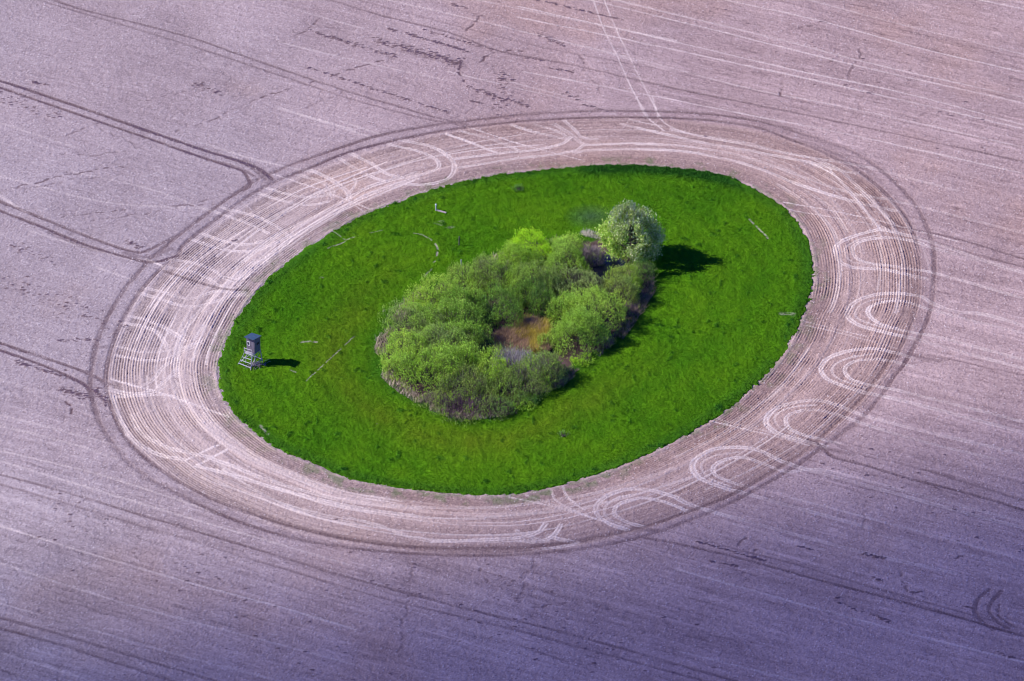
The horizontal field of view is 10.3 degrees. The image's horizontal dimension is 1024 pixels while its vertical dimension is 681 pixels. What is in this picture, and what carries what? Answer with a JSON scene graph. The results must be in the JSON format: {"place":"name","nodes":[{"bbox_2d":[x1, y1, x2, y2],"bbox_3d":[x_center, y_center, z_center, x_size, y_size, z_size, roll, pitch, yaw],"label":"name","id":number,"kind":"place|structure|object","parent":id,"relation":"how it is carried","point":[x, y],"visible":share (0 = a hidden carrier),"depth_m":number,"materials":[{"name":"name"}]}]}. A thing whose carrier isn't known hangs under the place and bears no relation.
{"place":"outdoors","nodes":[
{"label":"outdoors","id":0,"kind":"place"},
{"bbox_2d":[0,0,1023,680],"bbox_3d":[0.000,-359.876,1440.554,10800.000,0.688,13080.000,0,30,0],"label":"ground","id":1,"kind":"structure","parent":0,"point":[838,496],"depth_m":812.88,"materials":[{"name":"soil"}]},
{"bbox_2d":[501,256,570,308],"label":"willow shrub","id":2,"kind":"object","parent":1,"relation":"on","point":[527,270],"visible":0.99,"depth_m":826.80,"materials":[{"name":"green plant"}]},
{"bbox_2d":[540,236,591,282],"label":"willow shrub","id":3,"kind":"object","parent":1,"relation":"on","point":[577,260],"visible":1,"depth_m":832.97,"materials":[{"name":"green plant"}]},
{"bbox_2d":[218,163,814,495],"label":"meadow","id":4,"kind":"structure","parent":0,"point":[559,393],"depth_m":817.34,"materials":[{"name":"green plant"}]},
{"bbox_2d":[238,333,262,368],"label":"hunting hide","id":5,"kind":"object","parent":4,"relation":"on","point":[253,343],"visible":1,"depth_m":809.56,"materials":[{"name":"wood"}]},
{"bbox_2d":[250,341,253,352],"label":"door","id":6,"kind":"structure","parent":5,"relation":"in","point":[251,343],"depth_m":809.17,"materials":[{"name":"grey wood"}]},
{"bbox_2d":[243,358,270,369],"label":"branch pile","id":7,"kind":"object","parent":4,"relation":"on","point":[256,364],"visible":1,"depth_m":810.36,"materials":[{"name":"grey wood"}]},
{"bbox_2d":[381,344,420,382],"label":"willow shrub","id":8,"kind":"object","parent":4,"relation":"on","point":[399,358],"visible":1,"depth_m":807.48,"materials":[{"name":"green plant"}]},
{"bbox_2d":[376,328,434,373],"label":"willow shrub","id":9,"kind":"object","parent":4,"relation":"on","point":[395,346],"visible":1,"depth_m":810.83,"materials":[{"name":"green plant"}]},
{"bbox_2d":[377,298,447,342],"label":"willow shrub","id":10,"kind":"object","parent":4,"relation":"on","point":[411,318],"visible":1,"depth_m":817.07,"materials":[{"name":"green plant"}]},
{"bbox_2d":[389,340,467,391],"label":"willow shrub","id":11,"kind":"object","parent":4,"relation":"on","point":[424,366],"visible":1,"depth_m":805.53,"materials":[{"name":"green plant"}]},
{"bbox_2d":[403,272,462,322],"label":"willow shrub","id":12,"kind":"object","parent":4,"relation":"on","point":[423,289],"visible":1,"depth_m":823.21,"materials":[{"name":"green plant"}]},
{"bbox_2d":[412,388,453,411],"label":"bramble","id":13,"kind":"object","parent":4,"relation":"on","point":[432,398],"visible":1,"depth_m":801.29,"materials":[{"name":"green plant"}]},
{"bbox_2d":[404,319,476,369],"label":"willow shrub","id":14,"kind":"object","parent":4,"relation":"on","point":[428,329],"visible":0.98,"depth_m":811.72,"materials":[{"name":"green plant"}]},
{"bbox_2d":[410,294,492,345],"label":"willow shrub","id":15,"kind":"object","parent":4,"relation":"on","point":[460,307],"visible":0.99,"depth_m":817.46,"materials":[{"name":"green plant"}]},
{"bbox_2d":[429,339,492,385],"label":"willow shrub","id":16,"kind":"object","parent":4,"relation":"on","point":[473,357],"visible":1,"depth_m":807.47,"materials":[{"name":"green plant"}]},
{"bbox_2d":[433,283,490,322],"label":"willow shrub","id":17,"kind":"object","parent":4,"relation":"on","point":[465,293],"visible":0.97,"depth_m":822.36,"materials":[{"name":"green plant"}]},
{"bbox_2d":[425,358,500,407],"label":"willow shrub","id":18,"kind":"object","parent":4,"relation":"on","point":[478,381],"visible":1,"depth_m":802.57,"materials":[{"name":"green plant"}]},
{"bbox_2d":[435,317,494,358],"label":"willow shrub","id":19,"kind":"object","parent":4,"relation":"on","point":[468,324],"visible":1,"depth_m":813.90,"materials":[{"name":"green plant"}]},
{"bbox_2d":[444,260,489,297],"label":"willow shrub","id":20,"kind":"object","parent":4,"relation":"on","point":[459,274],"visible":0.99,"depth_m":829.41,"materials":[{"name":"green plant"}]},
{"bbox_2d":[429,383,507,426],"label":"bramble","id":21,"kind":"object","parent":4,"relation":"on","point":[455,400],"visible":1,"depth_m":799.46,"materials":[{"name":"green plant"}]},
{"bbox_2d":[461,251,505,293],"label":"willow shrub","id":22,"kind":"object","parent":4,"relation":"on","point":[482,258],"visible":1,"depth_m":830.37,"materials":[{"name":"green plant"}]},
{"bbox_2d":[472,344,514,391],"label":"willow shrub","id":23,"kind":"object","parent":4,"relation":"on","point":[498,361],"visible":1,"depth_m":805.71,"materials":[{"name":"green plant"}]},
{"bbox_2d":[463,258,525,304],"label":"willow shrub","id":24,"kind":"object","parent":4,"relation":"on","point":[495,278],"visible":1,"depth_m":827.34,"materials":[{"name":"green plant"}]},
{"bbox_2d":[474,395,517,420],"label":"bramble","id":25,"kind":"object","parent":4,"relation":"on","point":[496,403],"visible":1,"depth_m":798.74,"materials":[{"name":"green plant"}]},
{"bbox_2d":[470,279,526,329],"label":"willow shrub","id":26,"kind":"object","parent":4,"relation":"on","point":[495,310],"visible":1,"depth_m":820.29,"materials":[{"name":"green plant"}]},
{"bbox_2d":[372,234,655,419],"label":"dry grass fringe","id":27,"kind":"object","parent":4,"relation":"on","point":[623,332],"visible":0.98,"depth_m":816.16,"materials":[{"name":"plant"}]},
{"bbox_2d":[489,239,545,285],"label":"willow shrub","id":28,"kind":"object","parent":4,"relation":"on","point":[506,250],"visible":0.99,"depth_m":833.02,"materials":[{"name":"green plant"}]},
{"bbox_2d":[512,183,523,191],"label":"weed clump","id":29,"kind":"object","parent":4,"relation":"on","point":[517,187],"visible":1,"depth_m":855.84,"materials":[{"name":"green plant"}]},
{"bbox_2d":[487,340,551,383],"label":"bare shrub","id":30,"kind":"object","parent":4,"relation":"on","point":[518,355],"visible":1,"depth_m":807.78,"materials":[{"name":"grey plant"}]},
{"bbox_2d":[501,388,537,411],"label":"weed clump","id":31,"kind":"object","parent":4,"relation":"on","point":[534,396],"visible":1,"depth_m":801.06,"materials":[{"name":"green plant"}]},
{"bbox_2d":[483,358,557,404],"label":"willow shrub","id":32,"kind":"object","parent":4,"relation":"on","point":[516,384],"visible":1,"depth_m":802.87,"materials":[{"name":"green plant"}]},
{"bbox_2d":[490,312,555,353],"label":"reed bed","id":33,"kind":"object","parent":4,"relation":"on","point":[527,331],"visible":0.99,"depth_m":817.09,"materials":[{"name":"plant"}]},
{"bbox_2d":[506,226,553,267],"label":"willow shrub","id":34,"kind":"object","parent":4,"relation":"on","point":[541,244],"visible":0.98,"depth_m":837.34,"materials":[{"name":"green plant"}]},
{"bbox_2d":[506,276,560,320],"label":"willow shrub","id":35,"kind":"object","parent":4,"relation":"on","point":[537,300],"visible":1,"depth_m":822.67,"materials":[{"name":"green plant"}]},
{"bbox_2d":[520,345,568,387],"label":"willow shrub","id":36,"kind":"object","parent":4,"relation":"on","point":[557,367],"visible":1,"depth_m":805.70,"materials":[{"name":"green plant"}]},
{"bbox_2d":[537,332,554,347],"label":"willow shrub","id":37,"kind":"object","parent":4,"relation":"on","point":[547,335],"visible":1,"depth_m":815.11,"materials":[{"name":"green plant"}]},
{"bbox_2d":[538,267,569,295],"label":"willow shrub","id":38,"kind":"object","parent":4,"relation":"on","point":[560,288],"visible":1,"depth_m":827.55,"materials":[{"name":"green plant"}]},
{"bbox_2d":[542,373,567,389],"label":"weed clump","id":39,"kind":"object","parent":4,"relation":"on","point":[555,381],"visible":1,"depth_m":805.01,"materials":[{"name":"green plant"}]},
{"bbox_2d":[545,290,583,329],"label":"willow shrub","id":40,"kind":"object","parent":4,"relation":"on","point":[553,303],"visible":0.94,"depth_m":820.50,"materials":[{"name":"green plant"}]},
{"bbox_2d":[545,231,584,266],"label":"willow shrub","id":41,"kind":"object","parent":4,"relation":"on","point":[578,240],"visible":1,"depth_m":837.39,"materials":[{"name":"green plant"}]},
{"bbox_2d":[538,261,610,302],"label":"willow shrub","id":42,"kind":"object","parent":4,"relation":"on","point":[584,280],"visible":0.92,"depth_m":827.82,"materials":[{"name":"green plant"}]},
{"bbox_2d":[546,302,610,358],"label":"willow shrub","id":43,"kind":"object","parent":4,"relation":"on","point":[570,326],"visible":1,"depth_m":814.15,"materials":[{"name":"green plant"}]},
{"bbox_2d":[569,352,595,366],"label":"weed clump","id":44,"kind":"object","parent":4,"relation":"on","point":[583,361],"visible":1,"depth_m":810.73,"materials":[{"name":"green plant"}]},
{"bbox_2d":[581,229,600,238],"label":"sedge tuft","id":45,"kind":"object","parent":4,"relation":"on","point":[588,233],"visible":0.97,"depth_m":843.69,"materials":[{"name":"plant"}]},
{"bbox_2d":[577,242,608,266],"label":"bare shrub","id":46,"kind":"object","parent":4,"relation":"on","point":[591,252],"visible":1,"depth_m":836.03,"materials":[{"name":"grey plant"}]},
{"bbox_2d":[560,283,630,341],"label":"willow shrub","id":47,"kind":"object","parent":4,"relation":"on","point":[589,304],"visible":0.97,"depth_m":819.30,"materials":[{"name":"green plant"}]},
{"bbox_2d":[595,336,616,347],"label":"weed clump","id":48,"kind":"object","parent":4,"relation":"on","point":[611,342],"visible":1,"depth_m":815.32,"materials":[{"name":"green plant"}]},
{"bbox_2d":[601,274,640,309],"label":"willow shrub","id":49,"kind":"object","parent":4,"relation":"on","point":[632,289],"visible":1,"depth_m":825.35,"materials":[{"name":"green plant"}]},
{"bbox_2d":[602,263,643,299],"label":"willow shrub","id":50,"kind":"object","parent":4,"relation":"on","point":[633,275],"visible":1,"depth_m":828.53,"materials":[{"name":"green plant"}]},
{"bbox_2d":[620,301,640,316],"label":"weed clump","id":51,"kind":"object","parent":4,"relation":"on","point":[633,305],"visible":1,"depth_m":823.76,"materials":[{"name":"grey plant"}]},
{"bbox_2d":[594,198,668,267],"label":"silver tree","id":52,"kind":"object","parent":4,"relation":"on","point":[615,230],"visible":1,"depth_m":834.11,"materials":[{"name":"green plant"}]},
{"bbox_2d":[630,256,657,282],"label":"understorey shrub","id":53,"kind":"object","parent":4,"relation":"on","point":[641,265],"visible":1,"depth_m":831.81,"materials":[{"name":"green plant"}]},
{"bbox_2d":[589,253,625,282],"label":"water","id":54,"kind":"structure","parent":0,"point":[600,270],"depth_m":836.23,"materials":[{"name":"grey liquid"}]}
]}

